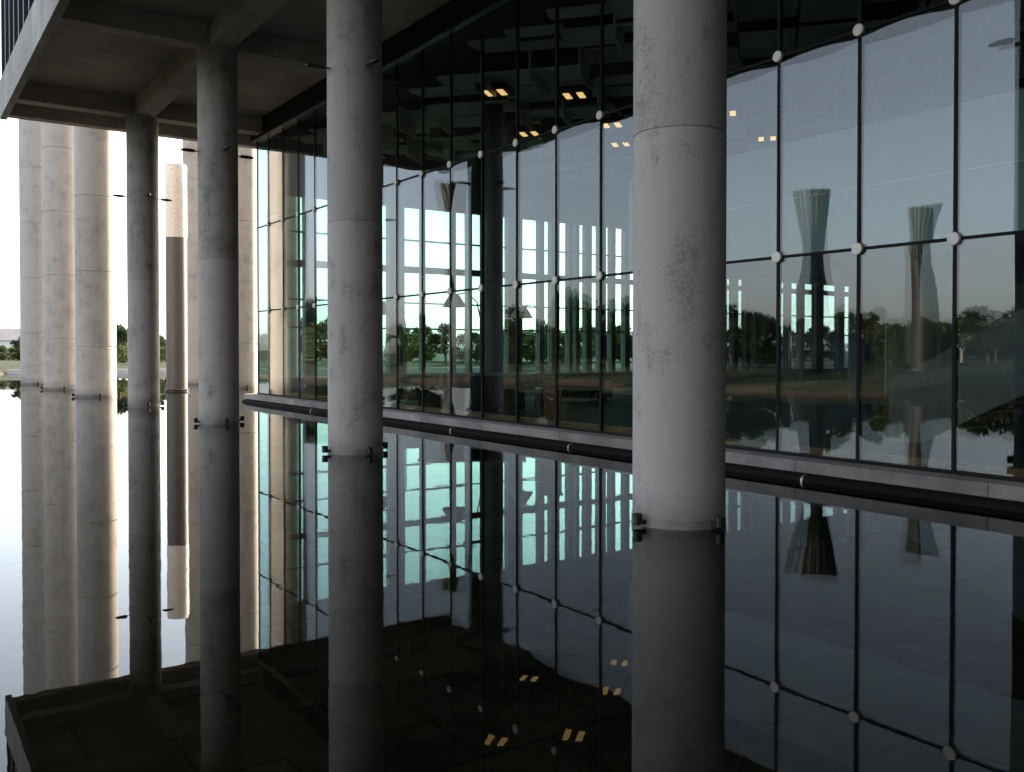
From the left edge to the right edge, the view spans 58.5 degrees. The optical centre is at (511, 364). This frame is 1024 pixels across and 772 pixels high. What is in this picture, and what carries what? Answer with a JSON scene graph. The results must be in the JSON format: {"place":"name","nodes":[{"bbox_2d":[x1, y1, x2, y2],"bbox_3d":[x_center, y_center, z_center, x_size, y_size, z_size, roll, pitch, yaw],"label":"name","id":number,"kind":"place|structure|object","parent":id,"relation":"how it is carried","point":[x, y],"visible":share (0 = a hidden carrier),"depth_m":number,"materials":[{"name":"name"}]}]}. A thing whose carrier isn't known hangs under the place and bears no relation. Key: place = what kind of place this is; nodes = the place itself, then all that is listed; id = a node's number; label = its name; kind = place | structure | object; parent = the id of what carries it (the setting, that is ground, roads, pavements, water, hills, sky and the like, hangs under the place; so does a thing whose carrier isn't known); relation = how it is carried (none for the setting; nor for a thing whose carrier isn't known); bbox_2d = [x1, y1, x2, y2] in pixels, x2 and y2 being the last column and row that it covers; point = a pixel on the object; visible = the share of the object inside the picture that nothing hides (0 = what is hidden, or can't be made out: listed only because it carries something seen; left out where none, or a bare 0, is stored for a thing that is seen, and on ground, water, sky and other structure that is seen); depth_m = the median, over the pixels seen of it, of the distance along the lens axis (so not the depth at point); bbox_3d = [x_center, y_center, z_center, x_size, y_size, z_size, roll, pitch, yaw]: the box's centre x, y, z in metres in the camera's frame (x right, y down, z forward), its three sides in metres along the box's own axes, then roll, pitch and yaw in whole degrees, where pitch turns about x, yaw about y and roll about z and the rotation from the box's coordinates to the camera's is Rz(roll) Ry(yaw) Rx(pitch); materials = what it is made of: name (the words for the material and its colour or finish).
{"place":"outdoors","nodes":[
{"label":"outdoors","id":0,"kind":"place"},
{"bbox_2d":[0,351,632,373],"bbox_3d":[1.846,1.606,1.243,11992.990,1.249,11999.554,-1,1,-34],"label":"ground","id":1,"kind":"structure","parent":0,"point":[437,361],"depth_m":85.28,"materials":[{"name":"green plant"}]},
{"bbox_2d":[0,345,8,359],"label":"tree","id":2,"kind":"object","parent":1,"relation":"on","point":[3,353],"visible":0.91,"depth_m":99.78,"materials":[{"name":"green plant"}]},
{"bbox_2d":[0,329,20,352],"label":"house","id":3,"kind":"structure","parent":1,"relation":"on","point":[7,336],"depth_m":187.22,"materials":[{"name":"white"}]},
{"bbox_2d":[6,346,15,359],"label":"tree","id":4,"kind":"object","parent":1,"relation":"on","point":[10,353],"visible":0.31,"depth_m":97.70,"materials":[{"name":"green plant"}]},
{"bbox_2d":[9,338,19,360],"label":"tree","id":5,"kind":"object","parent":1,"relation":"on","point":[16,345],"visible":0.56,"depth_m":91.40,"materials":[{"name":"green plant"}]},
{"bbox_2d":[116,324,126,345],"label":"tree","id":6,"kind":"object","parent":1,"relation":"on","point":[118,326],"visible":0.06,"depth_m":89.71,"materials":[{"name":"green plant"}]},
{"bbox_2d":[116,326,127,358],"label":"tree","id":7,"kind":"object","parent":1,"relation":"on","point":[121,332],"visible":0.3,"depth_m":86.54,"materials":[{"name":"green plant"}]},
{"bbox_2d":[117,345,127,362],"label":"tree","id":8,"kind":"object","parent":1,"relation":"on","point":[121,350],"visible":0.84,"depth_m":83.74,"materials":[{"name":"green plant"}]},
{"bbox_2d":[160,346,165,362],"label":"tree","id":9,"kind":"object","parent":1,"relation":"on","point":[163,351],"visible":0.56,"depth_m":83.83,"materials":[{"name":"green plant"}]},
{"bbox_2d":[160,339,165,361],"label":"tree","id":10,"kind":"object","parent":1,"relation":"on","point":[163,343],"visible":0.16,"depth_m":87.52,"materials":[{"name":"green plant"}]},
{"bbox_2d":[7,367,479,373],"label":"kerb wall","id":11,"kind":"structure","parent":1,"relation":"on","point":[265,370],"depth_m":79.26,"materials":[{"name":"stone"}]},
{"bbox_2d":[259,333,266,360],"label":"tree","id":12,"kind":"object","parent":1,"relation":"on","point":[262,338],"visible":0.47,"depth_m":94.45,"materials":[{"name":"green plant"}]},
{"bbox_2d":[260,343,266,359],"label":"tree","id":13,"kind":"object","parent":1,"relation":"on","point":[264,347],"visible":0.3,"depth_m":89.77,"materials":[{"name":"green plant"}]},
{"bbox_2d":[300,317,323,352],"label":"tree","id":14,"kind":"object","parent":1,"relation":"on","point":[319,336],"visible":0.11,"depth_m":95.58,"materials":[{"name":"green plant"}]},
{"bbox_2d":[317,320,327,360],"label":"tree","id":15,"kind":"object","parent":1,"relation":"on","point":[322,350],"visible":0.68,"depth_m":98.22,"materials":[{"name":"green plant"}]},
{"bbox_2d":[406,330,416,360],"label":"tree","id":16,"kind":"object","parent":1,"relation":"on","point":[410,354],"visible":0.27,"depth_m":91.66,"materials":[{"name":"green plant"}]},
{"bbox_2d":[406,332,427,360],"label":"tree","id":17,"kind":"object","parent":1,"relation":"on","point":[415,337],"visible":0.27,"depth_m":95.69,"materials":[{"name":"green plant"}]},
{"bbox_2d":[410,325,433,359],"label":"tree","id":18,"kind":"object","parent":1,"relation":"on","point":[427,332],"visible":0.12,"depth_m":99.31,"materials":[{"name":"green plant"}]},
{"bbox_2d":[417,333,437,360],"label":"tree","id":19,"kind":"object","parent":1,"relation":"on","point":[430,355],"visible":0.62,"depth_m":95.36,"materials":[{"name":"green plant"}]},
{"bbox_2d":[428,323,459,360],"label":"tree","id":20,"kind":"object","parent":1,"relation":"on","point":[441,338],"visible":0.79,"depth_m":94.59,"materials":[{"name":"green plant"}]},
{"bbox_2d":[456,334,475,360],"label":"tree","id":21,"kind":"object","parent":1,"relation":"on","point":[460,340],"visible":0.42,"depth_m":96.30,"materials":[{"name":"green plant"}]},
{"bbox_2d":[472,331,479,360],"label":"tree","id":22,"kind":"object","parent":1,"relation":"on","point":[475,335],"visible":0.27,"depth_m":94.85,"materials":[{"name":"green plant"}]},
{"bbox_2d":[472,335,503,360],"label":"tree","id":23,"kind":"object","parent":1,"relation":"on","point":[476,357],"visible":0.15,"depth_m":91.44,"materials":[{"name":"green plant"}]},
{"bbox_2d":[503,327,503,360],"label":"tree","id":24,"kind":"object","parent":1,"relation":"on","point":[503,345],"visible":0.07,"depth_m":95.88,"materials":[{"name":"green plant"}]},
{"bbox_2d":[0,0,1023,504],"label":"glass building","id":25,"kind":"structure","parent":1,"relation":"on","point":[874,264],"depth_m":23.98,"materials":[{"name":"clear glass"}]},
{"bbox_2d":[383,300,405,372],"bbox_3d":[-4.037,-0.488,30.431,1.500,3.321,0.800,0,1,-7],"label":"arc floor lamp","id":26,"kind":"object","parent":25,"relation":"on","point":[386,310],"visible":0.38,"depth_m":30.43,"materials":[{"name":"black metal"}]},
{"bbox_2d":[383,373,418,399],"bbox_3d":[-3.309,0.728,28.450,2.420,0.950,0.970,0,1,0],"label":"sofa","id":27,"kind":"object","parent":25,"relation":"on","point":[408,386],"visible":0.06,"depth_m":27.96,"materials":[{"name":"leather"}]},
{"bbox_2d":[442,293,480,372],"bbox_3d":[-1.505,-0.573,29.430,1.500,3.520,0.800,0,1,-7],"label":"arc floor lamp","id":28,"kind":"object","parent":25,"relation":"on","point":[458,302],"visible":0.62,"depth_m":29.23,"materials":[{"name":"black metal"}]},
{"bbox_2d":[417,373,525,410],"bbox_3d":[-1.110,0.739,25.515,3.000,1.020,0.760,0,1,0],"label":"reception desk","id":29,"kind":"object","parent":25,"relation":"on","point":[499,391],"visible":0.94,"depth_m":25.18,"materials":[{"name":"concrete"}]},
{"bbox_2d":[475,81,514,97],"bbox_3d":[-0.454,-7.502,24.911,0.840,0.200,0.920,0,1,16],"label":"ceiling light","id":30,"kind":"object","parent":25,"relation":"attached to","point":[502,89],"visible":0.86,"depth_m":24.73,"materials":[{"name":"beige"}]},
{"bbox_2d":[510,304,546,375],"bbox_3d":[0.661,-0.446,30.932,1.500,3.221,0.800,0,1,-7],"label":"arc floor lamp","id":31,"kind":"object","parent":25,"relation":"on","point":[524,312],"visible":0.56,"depth_m":30.73,"materials":[{"name":"black metal"}]},
{"bbox_2d":[513,124,544,137],"bbox_3d":[0.555,-7.577,29.646,0.840,0.200,0.920,0,1,16],"label":"ceiling light","id":32,"kind":"object","parent":25,"relation":"attached to","point":[525,131],"visible":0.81,"depth_m":29.36,"materials":[{"name":"beige"}]},
{"bbox_2d":[535,384,543,418],"bbox_3d":[0.639,0.883,20.216,0.280,0.900,0.280,-1,1,-34],"label":"waste bin","id":33,"kind":"object","parent":25,"relation":"on","point":[539,400],"visible":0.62,"depth_m":20.10,"materials":[{"name":"black metal"}]},
{"bbox_2d":[542,376,562,420],"bbox_3d":[0.887,0.792,19.915,0.440,1.090,0.360,0,1,0],"label":"wooden stand","id":34,"kind":"object","parent":25,"relation":"on","point":[549,397],"visible":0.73,"depth_m":19.76,"materials":[{"name":"brown wood"}]},
{"bbox_2d":[559,84,591,100],"bbox_3d":[1.718,-7.507,25.192,0.840,0.200,0.920,0,1,16],"label":"ceiling light","id":35,"kind":"object","parent":25,"relation":"attached to","point":[575,92],"visible":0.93,"depth_m":24.94,"materials":[{"name":"beige"}]},
{"bbox_2d":[559,372,612,401],"bbox_3d":[2.239,0.705,29.950,2.020,0.950,0.970,0,1,0],"label":"sofa","id":36,"kind":"object","parent":25,"relation":"on","point":[580,384],"visible":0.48,"depth_m":29.47,"materials":[{"name":"black leather"}]},
{"bbox_2d":[596,115,627,128],"bbox_3d":[3.116,-7.559,28.512,0.840,0.200,0.920,0,1,16],"label":"ceiling light","id":37,"kind":"object","parent":25,"relation":"attached to","point":[615,121],"visible":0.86,"depth_m":28.21,"materials":[{"name":"beige"}]},
{"bbox_2d":[606,135,632,147],"bbox_3d":[3.696,-7.600,31.160,0.840,0.200,0.920,0,1,16],"label":"ceiling light","id":38,"kind":"object","parent":25,"relation":"attached to","point":[613,141],"visible":0.93,"depth_m":30.83,"materials":[{"name":"beige"}]},
{"bbox_2d":[242,400,1023,512],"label":"drain pipe","id":39,"kind":"object","parent":25,"relation":"attached to","point":[1003,506],"visible":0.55,"depth_m":13.15,"materials":[{"name":"black metal"}]},
{"bbox_2d":[727,279,730,369],"bbox_3d":[11.081,-2.788,46.942,0.494,7.300,0.020,-1,1,-34],"label":"window pane","id":40,"kind":"structure","parent":25,"relation":"in","point":[728,280],"depth_m":46.99,"materials":[{"name":"clear glass"}]},
{"bbox_2d":[727,103,740,116],"bbox_3d":[6.355,-7.537,27.128,0.840,0.200,0.920,0,1,16],"label":"ceiling light","id":41,"kind":"object","parent":25,"relation":"attached to","point":[733,109],"visible":0.45,"depth_m":26.69,"materials":[{"name":"beige"}]},
{"bbox_2d":[738,280,743,369],"bbox_3d":[11.815,-2.796,47.446,0.576,7.300,0.020,-1,1,-34],"label":"window pane","id":42,"kind":"structure","parent":25,"relation":"in","point":[740,282],"depth_m":47.50,"materials":[{"name":"clear glass"}]},
{"bbox_2d":[750,281,752,369],"bbox_3d":[12.504,-2.803,47.920,0.367,7.300,0.020,-1,1,-34],"label":"window pane","id":43,"kind":"structure","parent":25,"relation":"in","point":[751,353],"depth_m":47.98,"materials":[{"name":"clear glass"}]},
{"bbox_2d":[754,129,776,141],"bbox_3d":[8.455,-7.587,30.316,0.840,0.200,0.920,0,1,16],"label":"ceiling light","id":44,"kind":"object","parent":25,"relation":"attached to","point":[764,135],"visible":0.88,"depth_m":29.97,"materials":[{"name":"beige"}]},
{"bbox_2d":[781,283,785,368],"bbox_3d":[14.530,-2.825,49.311,0.622,7.300,0.020,-1,1,-34],"label":"window pane","id":45,"kind":"structure","parent":25,"relation":"in","point":[783,284],"depth_m":49.38,"materials":[{"name":"clear glass"}]},
{"bbox_2d":[791,283,798,368],"bbox_3d":[15.374,-2.834,49.891,0.796,7.300,0.020,-1,1,-34],"label":"window pane","id":46,"kind":"structure","parent":25,"relation":"in","point":[795,297],"depth_m":49.95,"materials":[{"name":"clear glass"}]},
{"bbox_2d":[804,284,813,368],"bbox_3d":[16.373,-2.845,50.577,0.982,7.300,0.020,-1,1,-34],"label":"window pane","id":47,"kind":"structure","parent":25,"relation":"in","point":[809,299],"depth_m":50.64,"materials":[{"name":"clear glass"}]},
{"bbox_2d":[823,285,836,367],"bbox_3d":[17.890,-2.861,51.619,1.364,7.300,0.020,-1,1,-34],"label":"window pane","id":48,"kind":"structure","parent":25,"relation":"in","point":[830,302],"depth_m":51.68,"materials":[{"name":"clear glass"}]},
{"bbox_2d":[844,287,847,367],"bbox_3d":[19.320,-2.877,52.601,1.062,7.300,0.020,-1,1,-34],"label":"window pane","id":49,"kind":"structure","parent":25,"relation":"in","point":[846,288],"depth_m":52.52,"materials":[{"name":"clear glass"}]},
{"bbox_2d":[885,302,916,395],"bbox_3d":[14.027,-0.568,32.995,1.100,3.400,0.120,0,1,0],"label":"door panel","id":50,"kind":"structure","parent":25,"relation":"in","point":[900,317],"depth_m":32.93,"materials":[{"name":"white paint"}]},
{"bbox_2d":[523,329,533,361],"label":"tree","id":51,"kind":"object","parent":1,"relation":"on","point":[525,349],"visible":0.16,"depth_m":94.18,"materials":[{"name":"green plant"}]},
{"bbox_2d":[523,332,545,362],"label":"tree","id":52,"kind":"object","parent":1,"relation":"on","point":[529,338],"visible":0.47,"depth_m":89.49,"materials":[{"name":"green plant"}]},
{"bbox_2d":[560,332,581,361],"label":"tree","id":53,"kind":"object","parent":1,"relation":"on","point":[562,341],"visible":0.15,"depth_m":91.66,"materials":[{"name":"green plant"}]},
{"bbox_2d":[560,330,592,360],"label":"tree","id":54,"kind":"object","parent":1,"relation":"on","point":[580,343],"visible":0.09,"depth_m":93.75,"materials":[{"name":"green plant"}]},
{"bbox_2d":[580,326,594,359],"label":"tree","id":55,"kind":"object","parent":1,"relation":"on","point":[593,328],"visible":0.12,"depth_m":95.88,"materials":[{"name":"green plant"}]},
{"bbox_2d":[592,332,606,355],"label":"tree","id":56,"kind":"object","parent":1,"relation":"on","point":[593,338],"visible":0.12,"depth_m":92.64,"materials":[{"name":"green plant"}]},
{"bbox_2d":[592,328,620,361],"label":"tree","id":57,"kind":"object","parent":1,"relation":"on","point":[618,338],"visible":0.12,"depth_m":91.62,"materials":[{"name":"green plant"}]},
{"bbox_2d":[616,333,620,360],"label":"tree","id":58,"kind":"object","parent":1,"relation":"on","point":[619,356],"visible":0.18,"depth_m":93.41,"materials":[{"name":"green plant"}]},
{"bbox_2d":[616,323,632,355],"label":"tree","id":59,"kind":"object","parent":1,"relation":"on","point":[618,327],"visible":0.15,"depth_m":94.17,"materials":[{"name":"green plant"}]},
{"bbox_2d":[630,333,632,358],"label":"tree","id":60,"kind":"object","parent":1,"relation":"on","point":[631,349],"visible":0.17,"depth_m":95.46,"materials":[{"name":"green plant"}]},
{"bbox_2d":[0,0,632,350],"label":"sky","id":61,"kind":"structure","parent":0,"point":[437,222],"materials":[{"name":"white"}]},
{"bbox_2d":[0,371,1023,771],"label":"water","id":62,"kind":"structure","parent":0,"point":[264,589],"depth_m":6.49,"materials":[{"name":"black liquid"}]},
{"label":"lake bed","id":63,"kind":"structure","parent":0,"visible":0},
{"bbox_2d":[17,119,43,384],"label":"tall column","id":64,"kind":"structure","parent":63,"relation":"on","point":[31,255],"depth_m":49.72,"materials":[{"name":"concrete"}]},
{"bbox_2d":[40,122,75,389],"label":"tall column","id":65,"kind":"structure","parent":63,"relation":"on","point":[59,346],"depth_m":43.02,"materials":[{"name":"concrete"}]},
{"bbox_2d":[72,126,119,396],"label":"tall column","id":66,"kind":"structure","parent":63,"relation":"on","point":[95,266],"depth_m":36.32,"materials":[{"name":"concrete"}]},
{"bbox_2d":[113,112,171,407],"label":"concrete column","id":67,"kind":"structure","parent":63,"relation":"on","point":[142,202],"depth_m":29.77,"materials":[{"name":"grey concrete"}]},
{"bbox_2d":[164,163,189,391],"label":"column","id":68,"kind":"structure","parent":63,"relation":"on","point":[176,276],"depth_m":41.06,"materials":[{"name":"concrete"}]},
{"bbox_2d":[183,140,198,384],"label":"tall column","id":69,"kind":"structure","parent":63,"relation":"on","point":[190,161],"depth_m":49.69,"materials":[{"name":"concrete"}]},
{"bbox_2d":[180,42,253,423],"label":"concrete column","id":70,"kind":"structure","parent":63,"relation":"on","point":[218,237],"depth_m":22.98,"materials":[{"name":"grey concrete"}]},
{"bbox_2d":[238,147,257,387],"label":"tall column","id":71,"kind":"structure","parent":63,"relation":"on","point":[247,204],"depth_m":44.88,"materials":[{"name":"concrete"}]},
{"bbox_2d":[282,196,297,377],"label":"tall column","id":72,"kind":"structure","parent":63,"relation":"on","point":[291,315],"depth_m":35.22,"materials":[{"name":"concrete"}]},
{"bbox_2d":[306,0,400,454],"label":"concrete column","id":73,"kind":"structure","parent":63,"relation":"on","point":[355,78],"depth_m":16.20,"materials":[{"name":"grey concrete"}]},
{"bbox_2d":[631,0,726,530],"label":"concrete column","id":74,"kind":"structure","parent":63,"relation":"on","point":[679,230],"depth_m":9.44,"materials":[{"name":"grey concrete"}]}
]}

